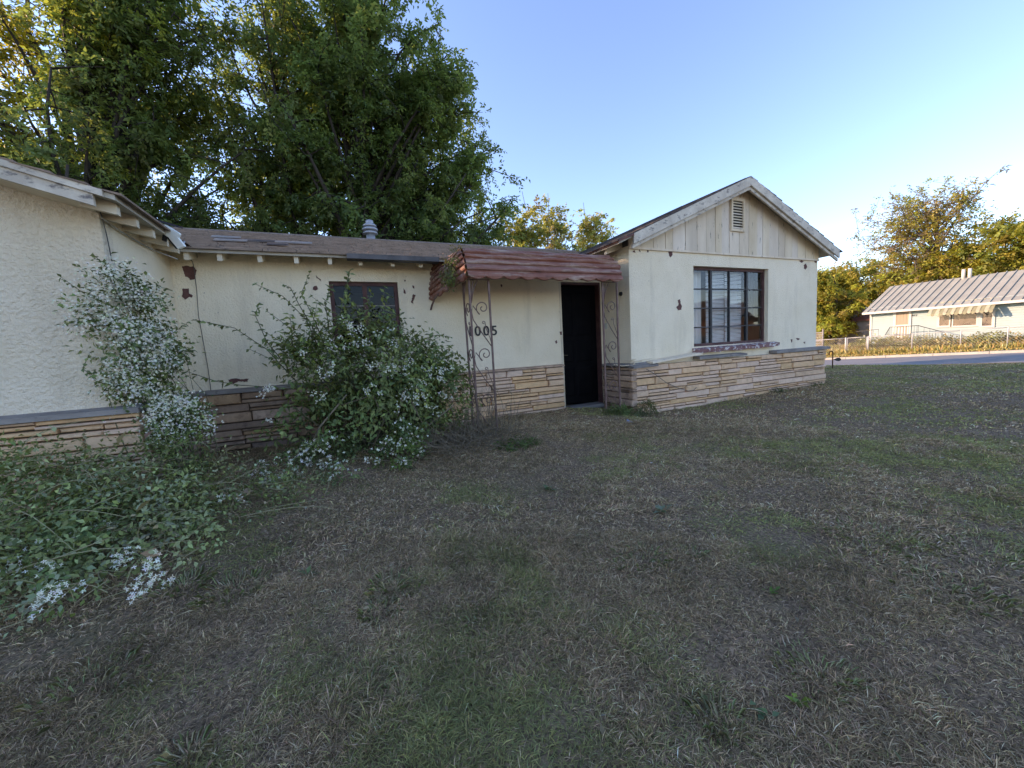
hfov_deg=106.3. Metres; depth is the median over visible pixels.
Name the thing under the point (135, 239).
cable
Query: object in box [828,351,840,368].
garden stake
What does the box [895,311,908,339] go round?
door
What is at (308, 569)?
broadleaf weed
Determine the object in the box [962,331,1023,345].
verge bush
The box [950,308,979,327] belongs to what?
window
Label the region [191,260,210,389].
cable
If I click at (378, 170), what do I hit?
pecan tree
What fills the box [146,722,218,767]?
grass tuft
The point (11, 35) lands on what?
elm tree
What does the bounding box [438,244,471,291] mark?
awning vine
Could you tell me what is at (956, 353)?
kerb
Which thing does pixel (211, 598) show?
grass tuft
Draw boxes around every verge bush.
[849,333,889,347]
[880,332,935,345]
[919,333,976,343]
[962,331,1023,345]
[1003,333,1023,341]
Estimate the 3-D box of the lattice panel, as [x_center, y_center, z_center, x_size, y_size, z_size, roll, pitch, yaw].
[23.486,-3.189,29.609,0.100,2.050,0.913,-6,6,-23]
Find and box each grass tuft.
[12,643,151,736]
[142,563,218,597]
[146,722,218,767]
[186,565,273,607]
[333,658,396,704]
[356,592,406,626]
[364,565,427,602]
[605,541,673,575]
[678,543,710,560]
[680,687,752,746]
[770,633,871,703]
[823,515,937,558]
[881,560,1023,620]
[925,531,1023,578]
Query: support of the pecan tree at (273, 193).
on the lawn at (790, 532)
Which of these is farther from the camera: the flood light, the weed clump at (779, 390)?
the weed clump at (779, 390)
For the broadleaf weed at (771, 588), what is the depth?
1.75 m
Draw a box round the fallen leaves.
[15,415,1023,766]
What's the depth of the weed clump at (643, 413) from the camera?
6.03 m
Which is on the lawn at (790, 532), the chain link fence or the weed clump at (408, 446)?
the weed clump at (408, 446)
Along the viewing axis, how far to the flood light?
3.74 m
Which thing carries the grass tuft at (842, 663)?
on the lawn at (790, 532)
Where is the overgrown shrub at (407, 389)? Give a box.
[180,269,482,477]
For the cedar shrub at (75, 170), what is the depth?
8.83 m
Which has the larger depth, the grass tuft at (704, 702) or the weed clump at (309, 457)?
the weed clump at (309, 457)
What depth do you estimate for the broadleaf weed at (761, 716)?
1.18 m
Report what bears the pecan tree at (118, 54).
on the lawn at (790, 532)
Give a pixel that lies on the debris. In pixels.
(632, 360)
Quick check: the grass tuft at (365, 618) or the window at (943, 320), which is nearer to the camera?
the grass tuft at (365, 618)
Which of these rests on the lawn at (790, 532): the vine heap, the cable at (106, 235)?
the vine heap
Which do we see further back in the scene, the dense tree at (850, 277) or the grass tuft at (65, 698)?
the dense tree at (850, 277)
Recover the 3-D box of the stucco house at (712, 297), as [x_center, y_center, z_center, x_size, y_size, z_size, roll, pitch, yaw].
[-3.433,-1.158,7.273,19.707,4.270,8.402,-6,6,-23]
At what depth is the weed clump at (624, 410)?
5.76 m
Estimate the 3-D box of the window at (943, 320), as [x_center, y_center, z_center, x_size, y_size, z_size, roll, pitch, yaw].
[27.353,-4.157,24.283,0.070,1.125,0.666,-6,6,-23]
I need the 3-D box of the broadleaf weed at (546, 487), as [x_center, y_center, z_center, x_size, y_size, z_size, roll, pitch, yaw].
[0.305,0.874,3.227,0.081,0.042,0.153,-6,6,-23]
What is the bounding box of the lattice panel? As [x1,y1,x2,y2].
[816,329,823,345]
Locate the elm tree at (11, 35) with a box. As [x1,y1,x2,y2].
[0,0,218,195]
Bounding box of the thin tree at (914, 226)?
[840,164,1011,286]
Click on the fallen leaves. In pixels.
(549, 577)
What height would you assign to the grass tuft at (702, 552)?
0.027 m
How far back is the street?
17.89 m
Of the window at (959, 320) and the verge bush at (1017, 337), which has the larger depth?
the window at (959, 320)
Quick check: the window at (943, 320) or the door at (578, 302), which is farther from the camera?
the window at (943, 320)
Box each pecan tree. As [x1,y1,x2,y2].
[0,0,281,231]
[146,0,346,235]
[246,0,529,246]
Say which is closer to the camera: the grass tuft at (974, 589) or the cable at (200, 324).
the grass tuft at (974, 589)
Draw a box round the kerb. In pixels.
[825,350,1023,359]
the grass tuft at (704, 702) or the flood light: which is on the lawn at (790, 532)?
the grass tuft at (704, 702)
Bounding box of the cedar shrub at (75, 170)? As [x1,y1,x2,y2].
[0,100,224,229]
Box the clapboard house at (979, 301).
[856,268,1023,346]
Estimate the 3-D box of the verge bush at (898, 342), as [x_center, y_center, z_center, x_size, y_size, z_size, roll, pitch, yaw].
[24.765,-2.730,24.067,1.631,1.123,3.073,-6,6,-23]
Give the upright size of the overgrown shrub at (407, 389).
2.325 m
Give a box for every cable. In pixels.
[100,212,111,260]
[101,217,177,259]
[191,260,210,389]
[647,369,696,390]
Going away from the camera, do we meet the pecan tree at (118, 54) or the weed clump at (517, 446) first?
the weed clump at (517, 446)
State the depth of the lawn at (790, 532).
1.78 m
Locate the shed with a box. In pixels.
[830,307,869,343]
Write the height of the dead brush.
0.797 m
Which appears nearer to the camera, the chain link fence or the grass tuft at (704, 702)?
the grass tuft at (704, 702)
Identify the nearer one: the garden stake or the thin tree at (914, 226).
the garden stake
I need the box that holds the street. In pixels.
[824,353,1023,364]
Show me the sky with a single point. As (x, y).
(634, 112)
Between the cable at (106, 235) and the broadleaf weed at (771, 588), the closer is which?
the broadleaf weed at (771, 588)
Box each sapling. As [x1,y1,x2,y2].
[491,192,557,247]
[533,203,577,249]
[561,203,618,251]
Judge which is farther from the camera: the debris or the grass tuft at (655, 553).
the debris
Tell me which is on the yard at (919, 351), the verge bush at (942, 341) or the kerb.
the verge bush at (942, 341)
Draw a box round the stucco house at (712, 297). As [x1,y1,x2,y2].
[0,157,842,521]
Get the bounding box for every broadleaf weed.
[299,565,320,578]
[542,484,555,490]
[653,504,671,512]
[749,700,778,720]
[762,586,779,593]
[785,693,812,708]
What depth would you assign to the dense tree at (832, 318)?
31.98 m
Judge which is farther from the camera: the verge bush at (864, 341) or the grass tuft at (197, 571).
the verge bush at (864, 341)
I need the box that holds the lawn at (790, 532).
[0,362,1023,767]
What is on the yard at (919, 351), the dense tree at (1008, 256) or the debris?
the dense tree at (1008, 256)
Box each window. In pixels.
[329,282,400,349]
[693,267,764,346]
[936,310,951,327]
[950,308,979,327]
[979,309,995,327]
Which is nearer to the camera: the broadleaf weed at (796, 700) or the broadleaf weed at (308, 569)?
the broadleaf weed at (796, 700)
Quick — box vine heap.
[0,418,358,638]
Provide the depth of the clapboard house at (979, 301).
24.30 m
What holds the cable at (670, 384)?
attached to the stucco house at (712, 297)
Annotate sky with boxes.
[0,0,1023,280]
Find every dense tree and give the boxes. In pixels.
[816,268,881,345]
[820,250,903,308]
[866,207,1023,293]
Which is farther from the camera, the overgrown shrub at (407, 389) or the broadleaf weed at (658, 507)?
the overgrown shrub at (407, 389)
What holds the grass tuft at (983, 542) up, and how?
on the lawn at (790, 532)
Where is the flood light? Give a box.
[158,220,185,249]
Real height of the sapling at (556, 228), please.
8.353 m
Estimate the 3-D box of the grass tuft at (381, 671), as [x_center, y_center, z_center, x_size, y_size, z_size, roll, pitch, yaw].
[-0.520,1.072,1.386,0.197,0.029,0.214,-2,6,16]
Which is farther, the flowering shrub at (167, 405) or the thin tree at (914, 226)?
the thin tree at (914, 226)
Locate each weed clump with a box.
[249,425,368,486]
[367,415,434,471]
[487,433,541,452]
[602,402,640,416]
[627,399,660,416]
[768,387,785,392]
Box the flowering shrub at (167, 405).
[51,250,223,478]
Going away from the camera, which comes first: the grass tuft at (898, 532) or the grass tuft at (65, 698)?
the grass tuft at (65, 698)
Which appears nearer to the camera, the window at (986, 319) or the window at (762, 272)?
the window at (762, 272)
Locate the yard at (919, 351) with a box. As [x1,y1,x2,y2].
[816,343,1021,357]
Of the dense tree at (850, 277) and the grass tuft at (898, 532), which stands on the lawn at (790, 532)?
the grass tuft at (898, 532)
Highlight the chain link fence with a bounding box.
[816,326,1023,350]
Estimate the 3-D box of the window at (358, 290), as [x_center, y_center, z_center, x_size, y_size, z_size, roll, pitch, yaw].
[-2.021,-0.948,5.347,0.878,0.908,0.064,-6,6,-23]
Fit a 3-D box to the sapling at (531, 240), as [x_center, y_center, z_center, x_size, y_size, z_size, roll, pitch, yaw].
[0.846,-4.341,16.998,3.848,7.956,2.693,-6,6,-23]
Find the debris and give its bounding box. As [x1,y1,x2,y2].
[614,358,651,365]
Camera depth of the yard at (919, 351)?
21.89 m
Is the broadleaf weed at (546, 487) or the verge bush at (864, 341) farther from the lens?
the verge bush at (864, 341)
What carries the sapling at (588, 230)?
on the lawn at (790, 532)
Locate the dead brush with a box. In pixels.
[342,380,579,466]
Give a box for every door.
[561,285,597,403]
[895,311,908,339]
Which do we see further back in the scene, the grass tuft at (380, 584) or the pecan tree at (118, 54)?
the pecan tree at (118, 54)

